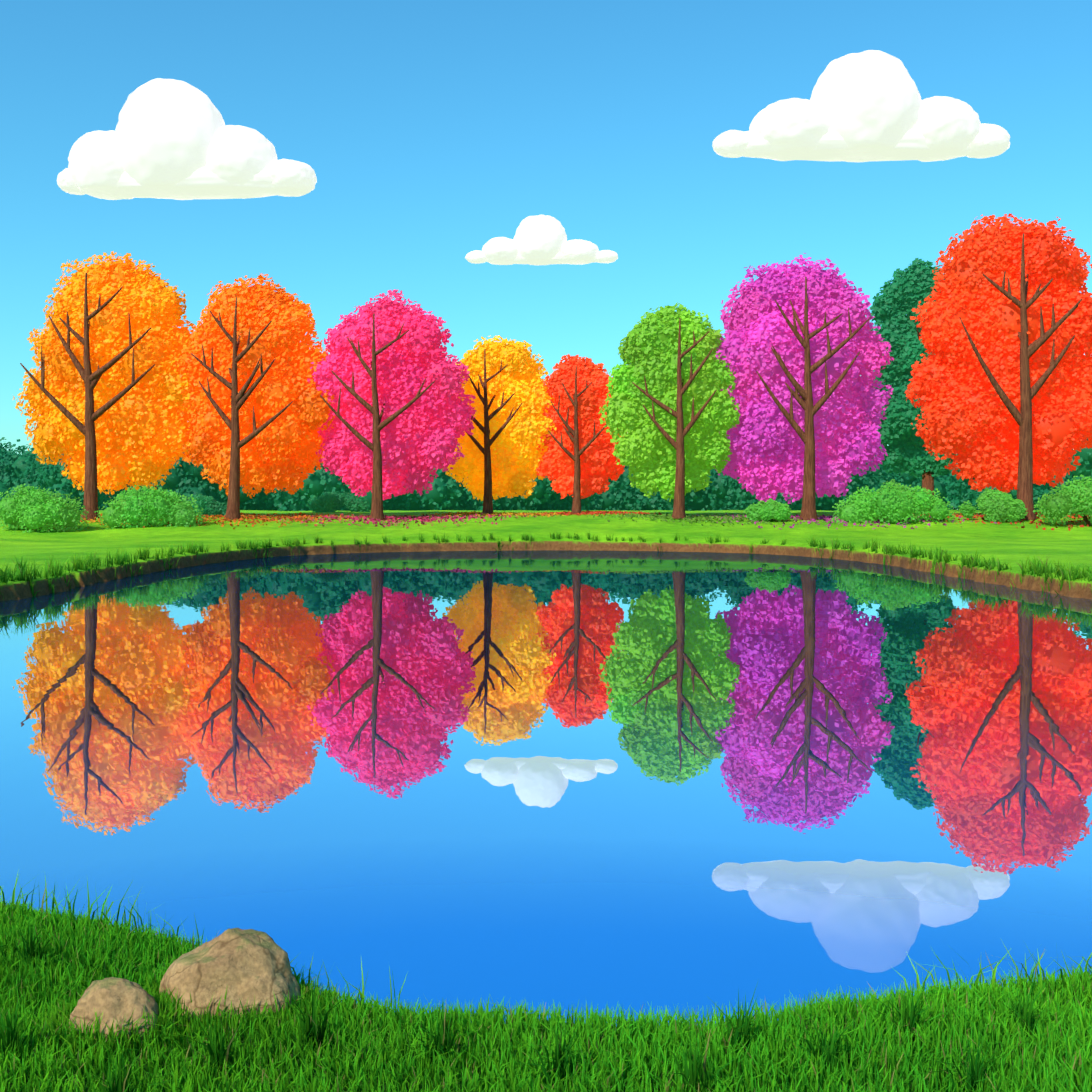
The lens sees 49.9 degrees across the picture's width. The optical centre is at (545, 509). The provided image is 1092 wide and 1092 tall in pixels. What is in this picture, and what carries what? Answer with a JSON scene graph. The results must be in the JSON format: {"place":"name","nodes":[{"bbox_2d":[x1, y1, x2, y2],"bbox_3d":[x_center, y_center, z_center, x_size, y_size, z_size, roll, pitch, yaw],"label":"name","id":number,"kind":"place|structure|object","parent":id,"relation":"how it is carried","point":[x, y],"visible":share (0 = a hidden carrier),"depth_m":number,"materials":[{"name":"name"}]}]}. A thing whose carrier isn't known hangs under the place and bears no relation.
{"place":"outdoors","nodes":[
{"label":"outdoors","id":0,"kind":"place"},
{"bbox_2d":[57,78,316,199],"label":"cloud","id":1,"kind":"structure","parent":0,"point":[173,139],"depth_m":1466.60,"materials":[{"name":"white"}]},
{"bbox_2d":[465,215,617,265],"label":"cloud","id":2,"kind":"structure","parent":0,"point":[537,240],"depth_m":1480.37,"materials":[{"name":"white"}]},
{"bbox_2d":[0,550,1091,1029],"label":"pond water","id":3,"kind":"structure","parent":0,"point":[638,780],"depth_m":7.40,"materials":[{"name":"blue liquid"}]},
{"bbox_2d":[0,510,1091,1091],"bbox_3d":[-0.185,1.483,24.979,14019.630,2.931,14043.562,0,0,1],"label":"ground","id":4,"kind":"structure","parent":0,"point":[1008,542],"depth_m":46.23,"materials":[{"name":"green plant"}]},
{"bbox_2d":[0,437,16,456],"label":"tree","id":5,"kind":"object","parent":4,"relation":"on","point":[2,448],"visible":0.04,"depth_m":159.53,"materials":[{"name":"green plant"}]},
{"bbox_2d":[0,439,37,500],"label":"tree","id":6,"kind":"object","parent":4,"relation":"on","point":[13,467],"visible":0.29,"depth_m":143.11,"materials":[{"name":"green plant"}]},
{"bbox_2d":[9,445,37,455],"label":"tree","id":7,"kind":"object","parent":4,"relation":"on","point":[32,448],"depth_m":159.57,"materials":[{"name":"green plant"}]},
{"bbox_2d":[15,450,72,491],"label":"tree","id":8,"kind":"object","parent":4,"relation":"on","point":[31,479],"visible":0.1,"depth_m":137.82,"materials":[{"name":"green plant"}]},
{"bbox_2d":[0,484,88,532],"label":"bush","id":9,"kind":"object","parent":4,"relation":"on","point":[33,508],"visible":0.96,"depth_m":49.65,"materials":[{"name":"green plant"}]},
{"bbox_2d":[34,454,143,509],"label":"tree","id":10,"kind":"object","parent":4,"relation":"on","point":[54,478],"visible":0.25,"depth_m":129.91,"materials":[{"name":"green plant"}]},
{"bbox_2d":[13,251,198,519],"bbox_3d":[-21.241,-5.928,57.765,9.410,13.558,6.309,0,0,-20],"label":"orange tree","id":11,"kind":"object","parent":4,"relation":"on","point":[140,430],"depth_m":56.59,"materials":[{"name":"orange plant"}]},
{"bbox_2d":[65,977,158,1046],"bbox_3d":[-1.083,1.330,2.929,0.264,0.322,0.185,0,0,11],"label":"rock","id":12,"kind":"object","parent":4,"relation":"on","point":[110,998],"visible":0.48,"depth_m":2.88,"materials":[{"name":"beige stone"}]},
{"bbox_2d":[7,512,278,529],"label":"fallen leaves","id":13,"kind":"object","parent":4,"relation":"on","point":[84,519],"visible":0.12,"depth_m":54.14,"materials":[{"name":"plant"}]},
{"bbox_2d":[94,485,204,529],"bbox_3d":[-17.430,0.027,52.094,4.577,2.404,2.546,0,0,1],"label":"bush","id":14,"kind":"object","parent":4,"relation":"on","point":[134,507],"visible":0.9,"depth_m":51.42,"materials":[{"name":"green plant"}]},
{"bbox_2d":[137,452,261,509],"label":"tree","id":15,"kind":"object","parent":4,"relation":"on","point":[185,477],"visible":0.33,"depth_m":126.79,"materials":[{"name":"green plant"}]},
{"bbox_2d":[178,493,226,515],"bbox_3d":[-17.001,-0.107,57.339,3.373,1.479,2.099,0,0,1],"label":"bush","id":16,"kind":"object","parent":4,"relation":"on","point":[209,505],"visible":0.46,"depth_m":56.73,"materials":[{"name":"green plant"}]},
{"bbox_2d":[159,928,300,1026],"bbox_3d":[-0.830,1.338,3.100,0.386,0.463,0.277,0,0,-4],"label":"rock","id":17,"kind":"object","parent":4,"relation":"on","point":[246,965],"visible":0.44,"depth_m":3.02,"materials":[{"name":"beige stone"}]},
{"bbox_2d":[172,273,334,519],"bbox_3d":[-14.225,-5.432,57.321,8.839,12.547,5.141,0,0,1],"label":"orange tree","id":18,"kind":"object","parent":4,"relation":"on","point":[281,450],"depth_m":56.29,"materials":[{"name":"orange plant"}]},
{"bbox_2d":[246,488,277,510],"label":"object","id":19,"kind":"object","parent":4,"relation":"on","point":[262,505],"depth_m":132.67,"materials":[{"name":"green plant"}]},
{"bbox_2d":[164,512,397,528],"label":"fallen leaves","id":20,"kind":"object","parent":4,"relation":"on","point":[300,517],"visible":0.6,"depth_m":54.89,"materials":[{"name":"plant"}]},
{"bbox_2d":[259,433,401,510],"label":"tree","id":21,"kind":"object","parent":4,"relation":"on","point":[320,481],"visible":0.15,"depth_m":126.18,"materials":[{"name":"green plant"}]},
{"bbox_2d":[306,491,370,511],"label":"bush","id":22,"kind":"object","parent":4,"relation":"on","point":[327,502],"visible":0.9,"depth_m":69.75,"materials":[{"name":"green plant"}]},
{"bbox_2d":[307,289,476,520],"bbox_3d":[-7.690,-4.950,57.123,8.518,11.668,4.908,0,0,1],"label":"pink tree","id":23,"kind":"object","parent":4,"relation":"on","point":[421,433],"depth_m":56.22,"materials":[{"name":"pink plant"}]},
{"bbox_2d":[263,513,536,528],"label":"fallen leaves","id":24,"kind":"object","parent":4,"relation":"on","point":[422,518],"visible":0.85,"depth_m":54.89,"materials":[{"name":"plant"}]},
{"bbox_2d":[370,468,470,510],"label":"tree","id":25,"kind":"object","parent":4,"relation":"on","point":[446,492],"visible":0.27,"depth_m":133.29,"materials":[{"name":"green plant"}]},
{"bbox_2d":[455,478,481,510],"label":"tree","id":26,"kind":"object","parent":4,"relation":"on","point":[469,505],"visible":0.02,"depth_m":141.64,"materials":[{"name":"green plant"}]},
{"bbox_2d":[446,335,556,513],"bbox_3d":[-2.572,-4.290,61.578,6.681,9.883,3.886,0,0,1],"label":"yellow tree","id":27,"kind":"object","parent":4,"relation":"on","point":[516,456],"depth_m":60.73,"materials":[{"name":"yellow plant"}]},
{"bbox_2d":[409,511,595,516],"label":"yellow fallen leaves","id":28,"kind":"object","parent":4,"relation":"on","point":[449,514],"visible":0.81,"depth_m":59.50,"materials":[{"name":"yellow plant"}]},
{"bbox_2d":[463,475,602,510],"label":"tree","id":29,"kind":"object","parent":4,"relation":"on","point":[543,496],"visible":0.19,"depth_m":130.39,"materials":[{"name":"green plant"}]},
{"bbox_2d":[0,898,1091,1091],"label":"bank grass","id":30,"kind":"structure","parent":4,"relation":"on","point":[765,1062],"depth_m":2.79,"materials":[{"name":"green plant"}]},
{"bbox_2d":[31,962,351,1060],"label":"rim grass","id":31,"kind":"structure","parent":30,"relation":"on","point":[64,1021],"depth_m":2.91,"materials":[{"name":"green plant"}]},
{"bbox_2d":[0,530,1091,597],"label":"grass bank tufts","id":32,"kind":"object","parent":4,"relation":"on","point":[20,570],"visible":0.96,"depth_m":28.87,"materials":[{"name":"green plant"}]},
{"bbox_2d":[0,869,1091,1010],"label":"grass","id":33,"kind":"structure","parent":4,"relation":"on","point":[90,909],"depth_m":3.37,"materials":[{"name":"green plant"}]},
{"bbox_2d":[535,354,624,513],"bbox_3d":[1.777,-3.776,61.164,5.204,8.818,3.145,0,0,1],"label":"small tree","id":34,"kind":"object","parent":4,"relation":"on","point":[599,466],"depth_m":60.58,"materials":[{"name":"plant"}]},
{"bbox_2d":[523,510,661,515],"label":"fallen leaves","id":35,"kind":"object","parent":4,"relation":"on","point":[596,512],"visible":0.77,"depth_m":59.30,"materials":[{"name":"red plant"}]},
{"bbox_2d":[585,460,640,510],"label":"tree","id":36,"kind":"object","parent":4,"relation":"on","point":[610,499],"visible":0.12,"depth_m":140.13,"materials":[{"name":"green plant"}]},
{"bbox_2d":[614,465,719,510],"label":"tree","id":37,"kind":"object","parent":4,"relation":"on","point":[635,499],"visible":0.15,"depth_m":139.10,"materials":[{"name":"green plant"}]},
{"bbox_2d":[598,302,740,519],"bbox_3d":[5.980,-4.576,56.603,6.845,10.842,4.337,0,0,1],"label":"green tree","id":38,"kind":"object","parent":4,"relation":"on","point":[648,349],"depth_m":55.74,"materials":[{"name":"green plant"}]},
{"bbox_2d":[585,512,799,526],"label":"fallen leaves","id":39,"kind":"object","parent":4,"relation":"on","point":[691,516],"visible":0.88,"depth_m":54.66,"materials":[{"name":"plant"}]},
{"bbox_2d":[702,468,826,509],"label":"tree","id":40,"kind":"object","parent":4,"relation":"on","point":[728,493],"visible":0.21,"depth_m":133.37,"materials":[{"name":"green plant"}]},
{"bbox_2d":[744,498,790,521],"bbox_3d":[10.107,0.040,53.765,2.161,1.147,1.497,0,0,23],"label":"bush","id":41,"kind":"object","parent":4,"relation":"on","point":[770,509],"visible":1,"depth_m":53.39,"materials":[{"name":"green plant"}]},
{"bbox_2d":[714,253,893,519],"bbox_3d":[12.190,-5.896,57.380,9.729,13.516,6.267,0,0,1],"label":"tree","id":42,"kind":"object","parent":4,"relation":"on","point":[767,447],"depth_m":56.09,"materials":[{"name":"plant"}]},
{"bbox_2d":[689,513,996,528],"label":"fallen leaves","id":43,"kind":"object","parent":4,"relation":"on","point":[823,517],"visible":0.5,"depth_m":53.19,"materials":[{"name":"plant"}]},
{"bbox_2d":[816,455,900,510],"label":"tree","id":44,"kind":"object","parent":4,"relation":"on","point":[877,479],"visible":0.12,"depth_m":135.44,"materials":[{"name":"green plant"}]},
{"bbox_2d":[831,479,954,524],"bbox_3d":[15.827,-0.105,53.522,4.966,2.590,3.503,0,0,39],"label":"bush","id":45,"kind":"object","parent":4,"relation":"on","point":[896,504],"visible":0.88,"depth_m":53.05,"materials":[{"name":"green plant"}]},
{"bbox_2d":[869,258,958,494],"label":"green tree","id":46,"kind":"object","parent":4,"relation":"on","point":[905,291],"depth_m":76.61,"materials":[{"name":"green plant"}]},
{"bbox_2d":[888,471,948,501],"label":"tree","id":47,"kind":"object","parent":4,"relation":"on","point":[912,481],"visible":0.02,"depth_m":139.95,"materials":[{"name":"green plant"}]},
{"bbox_2d":[940,463,957,509],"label":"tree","id":48,"kind":"object","parent":4,"relation":"on","point":[953,508],"visible":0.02,"depth_m":201.47,"materials":[{"name":"green plant"}]},
{"bbox_2d":[958,488,1027,522],"bbox_3d":[20.453,-0.179,53.488,2.956,1.654,2.088,0,0,1],"label":"bush","id":49,"kind":"object","parent":4,"relation":"on","point":[999,506],"visible":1,"depth_m":52.96,"materials":[{"name":"green plant"}]},
{"bbox_2d":[905,213,1091,519],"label":"tree","id":50,"kind":"object","parent":4,"relation":"on","point":[971,422],"depth_m":55.91,"materials":[{"name":"red plant"}]},
{"bbox_2d":[942,463,1055,510],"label":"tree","id":51,"kind":"object","parent":4,"relation":"on","point":[960,491],"visible":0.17,"depth_m":129.52,"materials":[{"name":"green plant"}]},
{"bbox_2d":[914,512,1091,530],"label":"fallen leaves","id":52,"kind":"object","parent":4,"relation":"on","point":[1030,522],"visible":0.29,"depth_m":53.24,"materials":[{"name":"red plant"}]},
{"bbox_2d":[1047,455,1073,494],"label":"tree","id":53,"kind":"object","parent":4,"relation":"on","point":[1066,478],"visible":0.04,"depth_m":132.49,"materials":[{"name":"green plant"}]},
{"bbox_2d":[1033,475,1091,525],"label":"bush","id":54,"kind":"object","parent":4,"relation":"on","point":[1075,496],"visible":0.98,"depth_m":51.14,"materials":[{"name":"green plant"}]},
{"bbox_2d":[1065,438,1091,482],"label":"bush","id":55,"kind":"object","parent":4,"relation":"on","point":[1084,468],"visible":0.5,"depth_m":77.03,"materials":[{"name":"green plant"}]},
{"bbox_2d":[0,0,1091,509],"label":"sky","id":56,"kind":"structure","parent":0,"point":[428,131],"materials":[{"name":"blue"}]},
{"bbox_2d":[712,50,1009,161],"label":"cloud","id":57,"kind":"structure","parent":0,"point":[867,105],"depth_m":1453.76,"materials":[{"name":"white"}]}
]}

